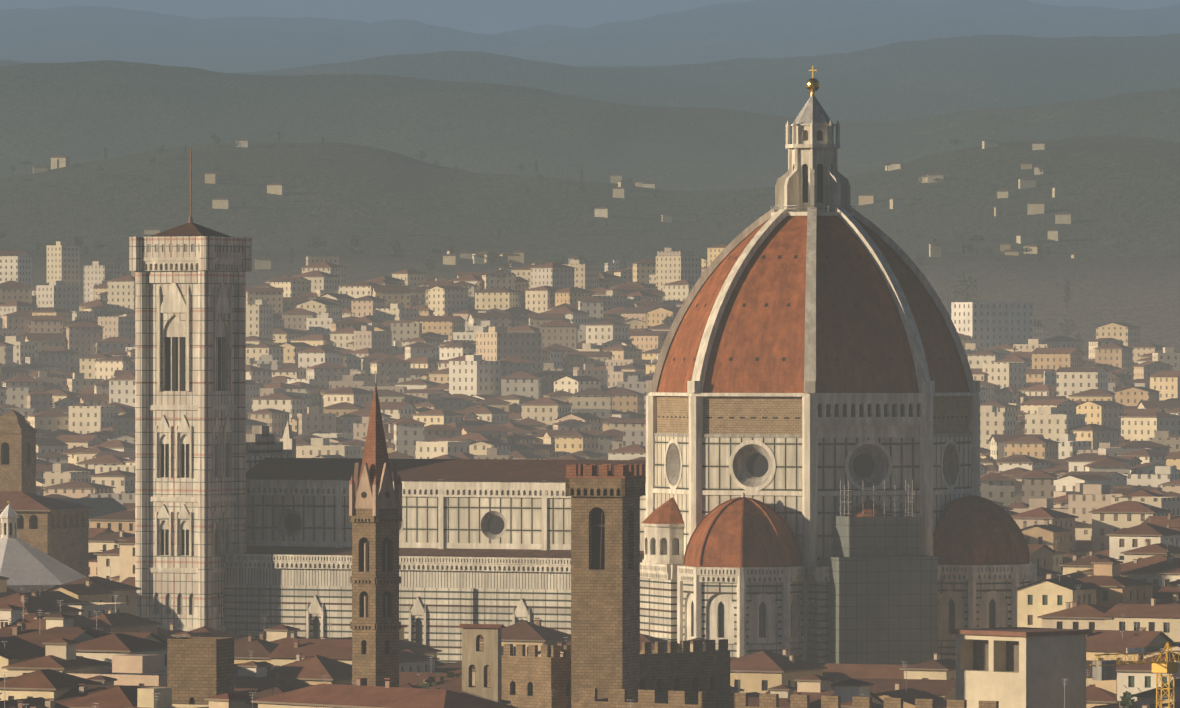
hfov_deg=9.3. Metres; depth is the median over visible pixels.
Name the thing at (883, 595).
duomo scaffolding
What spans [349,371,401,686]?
badia bell tower
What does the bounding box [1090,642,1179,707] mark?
tower crane
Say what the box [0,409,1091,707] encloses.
old town landmarks
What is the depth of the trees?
5399.02 m
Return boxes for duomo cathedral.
[222,66,1036,665]
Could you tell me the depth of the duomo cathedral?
1282.24 m
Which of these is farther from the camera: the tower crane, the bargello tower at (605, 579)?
the bargello tower at (605, 579)
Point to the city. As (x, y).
(1078, 447)
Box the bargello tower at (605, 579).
[565,464,644,707]
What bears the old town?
on the terrain
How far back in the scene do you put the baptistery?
1321.81 m
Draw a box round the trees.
[0,130,1171,707]
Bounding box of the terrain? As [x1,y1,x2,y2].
[0,0,1179,358]
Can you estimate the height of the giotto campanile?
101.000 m
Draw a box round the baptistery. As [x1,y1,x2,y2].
[0,500,85,592]
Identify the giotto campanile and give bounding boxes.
[129,149,251,631]
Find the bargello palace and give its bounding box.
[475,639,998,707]
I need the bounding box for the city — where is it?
[0,139,1179,642]
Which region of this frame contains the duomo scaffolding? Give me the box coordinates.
[819,479,937,664]
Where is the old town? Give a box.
[0,566,1179,707]
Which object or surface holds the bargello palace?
on the terrain

